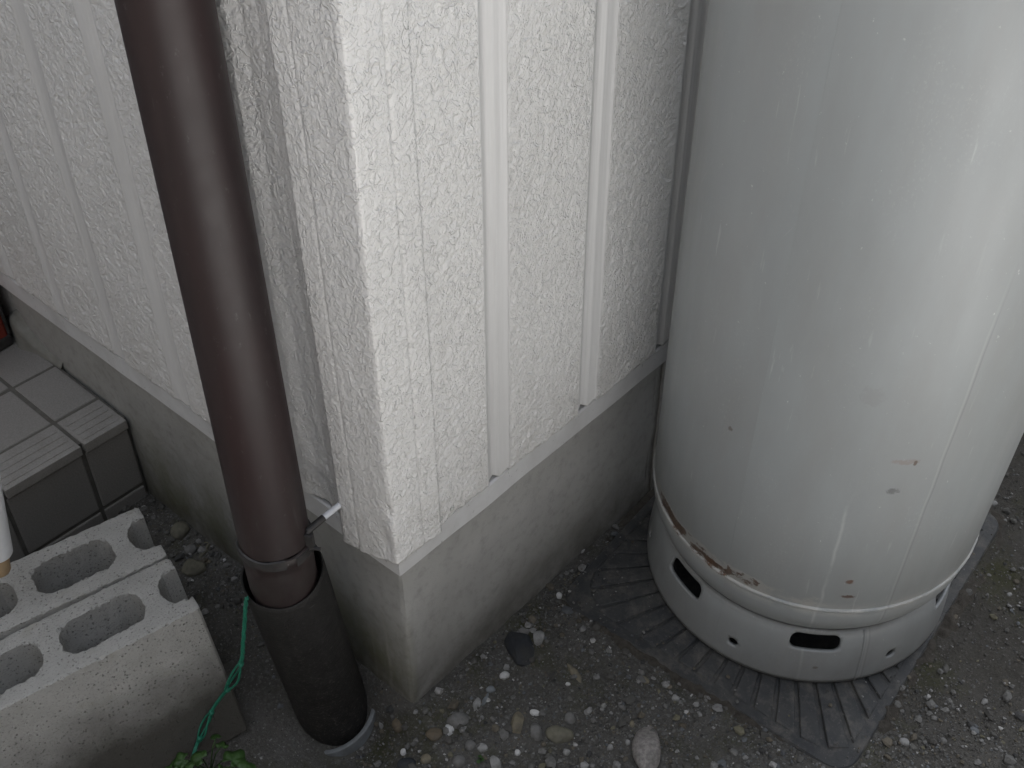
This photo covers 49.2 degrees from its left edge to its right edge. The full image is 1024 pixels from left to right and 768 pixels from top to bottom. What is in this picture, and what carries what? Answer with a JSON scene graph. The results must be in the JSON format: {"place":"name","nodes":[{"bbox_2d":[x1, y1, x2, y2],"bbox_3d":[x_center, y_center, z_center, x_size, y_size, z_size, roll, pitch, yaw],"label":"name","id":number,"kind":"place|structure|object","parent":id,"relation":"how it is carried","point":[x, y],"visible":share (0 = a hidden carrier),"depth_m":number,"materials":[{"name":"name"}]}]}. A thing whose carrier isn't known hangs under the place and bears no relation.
{"place":"outdoors","nodes":[
{"label":"outdoors","id":0,"kind":"place"},
{"bbox_2d":[199,543,210,557],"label":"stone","id":1,"kind":"object","parent":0,"point":[205,551],"visible":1,"depth_m":1.44,"materials":[{"name":"grey stone"}]},
{"bbox_2d":[118,433,1023,767],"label":"ground","id":2,"kind":"structure","parent":0,"point":[252,691],"depth_m":1.28,"materials":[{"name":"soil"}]},
{"bbox_2d":[0,338,147,562],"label":"porch step","id":3,"kind":"object","parent":2,"relation":"on","point":[69,465],"visible":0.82,"depth_m":1.42,"materials":[{"name":"tile"}]},
{"bbox_2d":[0,305,13,350],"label":"plastic box","id":4,"kind":"object","parent":3,"relation":"on","point":[6,339],"visible":1,"depth_m":1.52,"materials":[{"name":"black plastic"}]},
{"bbox_2d":[0,508,167,640],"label":"concrete block","id":5,"kind":"object","parent":2,"relation":"on","point":[38,586],"depth_m":1.23,"materials":[{"name":"grey concrete"}]},
{"bbox_2d":[0,478,12,577],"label":"white pole","id":6,"kind":"object","parent":5,"relation":"on","point":[6,549],"visible":1,"depth_m":1.14,"materials":[{"name":"beige plastic"}]},
{"bbox_2d":[0,559,247,767],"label":"concrete block","id":7,"kind":"object","parent":2,"relation":"on","point":[128,672],"depth_m":1.15,"materials":[{"name":"grey concrete"}]},
{"bbox_2d":[170,521,189,539],"bbox_3d":[-0.434,0.191,1.461,0.024,0.016,0.028,21,45,23],"label":"stone","id":8,"kind":"object","parent":2,"relation":"on","point":[179,530],"visible":1,"depth_m":1.45,"materials":[{"name":"grey stone"}]},
{"bbox_2d":[184,544,196,554],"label":"stone","id":9,"kind":"object","parent":2,"relation":"on","point":[191,548],"visible":1,"depth_m":1.44,"materials":[{"name":"grey stone"}]},
{"bbox_2d":[181,559,207,576],"bbox_3d":[-0.402,0.233,1.416,0.036,0.017,0.028,2,42,8],"label":"stone","id":10,"kind":"object","parent":2,"relation":"on","point":[193,567],"visible":1,"depth_m":1.41,"materials":[{"name":"grey stone"}]},
{"bbox_2d":[165,734,256,767],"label":"weed","id":11,"kind":"object","parent":2,"relation":"on","point":[236,758],"visible":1,"depth_m":1.18,"materials":[{"name":"green plant"}]},
{"bbox_2d":[241,544,375,755],"bbox_3d":[-0.217,0.314,1.238,0.104,0.411,0.128,29,48,30],"label":"drain pipe","id":12,"kind":"object","parent":2,"relation":"in","point":[308,644],"visible":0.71,"depth_m":1.17,"materials":[{"name":"grey plastic"}]},
{"bbox_2d":[190,596,248,759],"bbox_3d":[-0.303,0.299,1.149,0.099,0.236,0.025,-12,42,-13],"label":"green twine","id":13,"kind":"object","parent":12,"relation":"hanging from","point":[211,712],"visible":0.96,"depth_m":1.17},
{"bbox_2d":[0,0,708,702],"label":"house","id":14,"kind":"structure","parent":2,"relation":"on","point":[468,216],"depth_m":1.04,"materials":[{"name":"concrete"}]},
{"bbox_2d":[114,0,340,608],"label":"downspout","id":15,"kind":"object","parent":14,"relation":"attached to","point":[175,54],"visible":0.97,"depth_m":0.88,"materials":[{"name":"brown metal"}]},
{"bbox_2d":[392,718,401,732],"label":"stone","id":16,"kind":"object","parent":2,"relation":"on","point":[396,725],"visible":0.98,"depth_m":1.27,"materials":[{"name":"brown stone"}]},
{"bbox_2d":[400,748,405,755],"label":"stone","id":17,"kind":"object","parent":2,"relation":"on","point":[403,752],"visible":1,"depth_m":1.24,"materials":[{"name":"grey stone"}]},
{"bbox_2d":[397,757,415,767],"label":"stone","id":18,"kind":"object","parent":2,"relation":"on","point":[403,762],"visible":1,"depth_m":1.22,"materials":[{"name":"grey stone"}]},
{"bbox_2d":[420,753,430,763],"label":"stone","id":19,"kind":"object","parent":2,"relation":"on","point":[426,758],"visible":1,"depth_m":1.21,"materials":[{"name":"beige stone"}]},
{"bbox_2d":[425,727,442,741],"bbox_3d":[-0.085,0.387,1.234,0.019,0.011,0.017,-22,45,-24],"label":"stone","id":20,"kind":"object","parent":2,"relation":"on","point":[434,734],"visible":1,"depth_m":1.23,"materials":[{"name":"brown stone"}]},
{"bbox_2d":[445,724,453,735],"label":"stone","id":21,"kind":"object","parent":2,"relation":"on","point":[450,727],"visible":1,"depth_m":1.23,"materials":[{"name":"white stone"}]},
{"bbox_2d":[446,712,468,728],"bbox_3d":[-0.061,0.375,1.246,0.028,0.012,0.019,-16,50,-12],"label":"stone","id":22,"kind":"object","parent":2,"relation":"on","point":[455,720],"visible":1,"depth_m":1.24,"materials":[{"name":"grey stone"}]},
{"bbox_2d":[452,754,465,767],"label":"stone","id":23,"kind":"object","parent":2,"relation":"on","point":[458,761],"visible":1,"depth_m":1.20,"materials":[{"name":"grey stone"}]},
{"bbox_2d":[465,740,474,750],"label":"stone","id":24,"kind":"object","parent":2,"relation":"on","point":[469,745],"visible":1,"depth_m":1.22,"materials":[{"name":"grey stone"}]},
{"bbox_2d":[472,697,480,710],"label":"stone","id":25,"kind":"object","parent":2,"relation":"on","point":[476,703],"visible":1,"depth_m":1.26,"materials":[{"name":"grey stone"}]},
{"bbox_2d":[476,754,484,762],"bbox_3d":[-0.034,0.407,1.205,0.009,0.013,0.010,29,48,30],"label":"weed","id":26,"kind":"object","parent":2,"relation":"on","point":[479,760],"visible":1,"depth_m":1.20,"materials":[{"name":"green plant"}]},
{"bbox_2d":[478,743,487,751],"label":"stone","id":27,"kind":"object","parent":2,"relation":"on","point":[482,747],"visible":1,"depth_m":1.21,"materials":[{"name":"grey stone"}]},
{"bbox_2d":[481,693,488,705],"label":"stone","id":28,"kind":"object","parent":2,"relation":"on","point":[484,702],"visible":1,"depth_m":1.26,"materials":[{"name":"grey stone"}]},
{"bbox_2d":[486,686,495,692],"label":"stone","id":29,"kind":"object","parent":2,"relation":"on","point":[489,689],"visible":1,"depth_m":1.27,"materials":[{"name":"grey stone"}]},
{"bbox_2d":[490,755,501,767],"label":"stone","id":30,"kind":"object","parent":2,"relation":"on","point":[495,761],"visible":1,"depth_m":1.20,"materials":[{"name":"grey stone"}]},
{"bbox_2d":[499,671,509,679],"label":"stone","id":31,"kind":"object","parent":2,"relation":"on","point":[503,675],"visible":1,"depth_m":1.29,"materials":[{"name":"white stone"}]},
{"bbox_2d":[503,664,509,669],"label":"stone","id":32,"kind":"object","parent":2,"relation":"on","point":[506,666],"visible":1,"depth_m":1.30,"materials":[{"name":"grey stone"}]},
{"bbox_2d":[511,711,523,733],"bbox_3d":[0.006,0.376,1.242,0.014,0.012,0.029,6,34,8],"label":"stone","id":33,"kind":"object","parent":2,"relation":"on","point":[517,721],"visible":1,"depth_m":1.24,"materials":[{"name":"beige stone"}]},
{"bbox_2d":[515,749,520,755],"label":"stone","id":34,"kind":"object","parent":2,"relation":"on","point":[517,752],"visible":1,"depth_m":1.21,"materials":[{"name":"white stone"}]},
{"bbox_2d":[504,632,533,666],"bbox_3d":[0.010,0.312,1.320,0.034,0.016,0.054,-11,39,-11],"label":"stone","id":35,"kind":"object","parent":2,"relation":"on","point":[519,647],"visible":1,"depth_m":1.31,"materials":[{"name":"black stone"}]},
{"bbox_2d":[519,627,529,633],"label":"stone","id":36,"kind":"object","parent":2,"relation":"on","point":[524,630],"visible":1,"depth_m":1.33,"materials":[{"name":"grey stone"}]},
{"bbox_2d":[530,709,538,715],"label":"stone","id":37,"kind":"object","parent":2,"relation":"on","point":[533,712],"visible":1,"depth_m":1.25,"materials":[{"name":"white stone"}]},
{"bbox_2d":[530,723,541,740],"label":"stone","id":38,"kind":"object","parent":2,"relation":"on","point":[536,731],"visible":1,"depth_m":1.23,"materials":[{"name":"grey stone"}]},
{"bbox_2d":[533,630,544,645],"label":"stone","id":39,"kind":"object","parent":2,"relation":"on","point":[538,637],"visible":1,"depth_m":1.32,"materials":[{"name":"grey stone"}]},
{"bbox_2d":[556,592,561,598],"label":"stone","id":40,"kind":"object","parent":2,"relation":"on","point":[559,595],"visible":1,"depth_m":1.37,"materials":[{"name":"white stone"}]},
{"bbox_2d":[545,725,573,743],"bbox_3d":[0.053,0.385,1.228,0.032,0.015,0.022,10,34,5],"label":"stone","id":41,"kind":"object","parent":2,"relation":"on","point":[556,734],"visible":1,"depth_m":1.22,"materials":[{"name":"beige stone"}]},
{"bbox_2d":[563,749,569,755],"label":"stone","id":42,"kind":"object","parent":2,"relation":"on","point":[566,752],"visible":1,"depth_m":1.21,"materials":[{"name":"grey stone"}]},
{"bbox_2d":[565,711,575,724],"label":"stone","id":43,"kind":"object","parent":2,"relation":"on","point":[570,718],"visible":1,"depth_m":1.24,"materials":[{"name":"grey stone"}]},
{"bbox_2d":[567,663,581,682],"bbox_3d":[0.072,0.335,1.294,0.009,0.007,0.031,-20,43,-26],"label":"stone","id":44,"kind":"object","parent":2,"relation":"on","point":[572,670],"visible":1,"depth_m":1.29,"materials":[{"name":"brown stone"}]},
{"bbox_2d":[580,761,588,767],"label":"stone","id":45,"kind":"object","parent":2,"relation":"on","point":[584,764],"visible":1,"depth_m":1.20,"materials":[{"name":"grey stone"}]},
{"bbox_2d":[607,744,612,750],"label":"stone","id":46,"kind":"object","parent":2,"relation":"on","point":[610,747],"visible":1,"depth_m":1.22,"materials":[{"name":"grey stone"}]},
{"bbox_2d":[629,720,634,727],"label":"stone","id":47,"kind":"object","parent":2,"relation":"on","point":[631,723],"visible":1,"depth_m":1.24,"materials":[{"name":"grey stone"}]},
{"bbox_2d":[632,725,660,767],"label":"stone","id":48,"kind":"object","parent":2,"relation":"on","point":[646,749],"visible":1,"depth_m":1.21,"materials":[{"name":"stone"}]},
{"bbox_2d":[672,694,679,701],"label":"stone","id":49,"kind":"object","parent":2,"relation":"on","point":[675,697],"visible":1,"depth_m":1.27,"materials":[{"name":"grey stone"}]},
{"bbox_2d":[566,488,1006,767],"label":"rubber mat","id":50,"kind":"object","parent":2,"relation":"on","point":[811,713],"visible":0.3,"depth_m":1.30,"materials":[{"name":"grey rubber"}]},
{"bbox_2d":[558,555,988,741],"bbox_3d":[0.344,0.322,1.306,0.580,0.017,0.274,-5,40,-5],"label":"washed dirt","id":51,"kind":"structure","parent":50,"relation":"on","point":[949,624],"depth_m":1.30,"materials":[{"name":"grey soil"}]},
{"bbox_2d":[647,0,1023,682],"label":"gas cylinder","id":52,"kind":"object","parent":50,"relation":"on","point":[841,428],"visible":1,"depth_m":0.95,"materials":[{"name":"paint"}]},
{"bbox_2d":[899,738,908,746],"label":"stone","id":53,"kind":"object","parent":2,"relation":"on","point":[904,742],"visible":1,"depth_m":1.22,"materials":[{"name":"white stone"}]},
{"bbox_2d":[940,737,946,743],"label":"stone","id":54,"kind":"object","parent":2,"relation":"on","point":[943,740],"visible":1,"depth_m":1.22,"materials":[{"name":"grey stone"}]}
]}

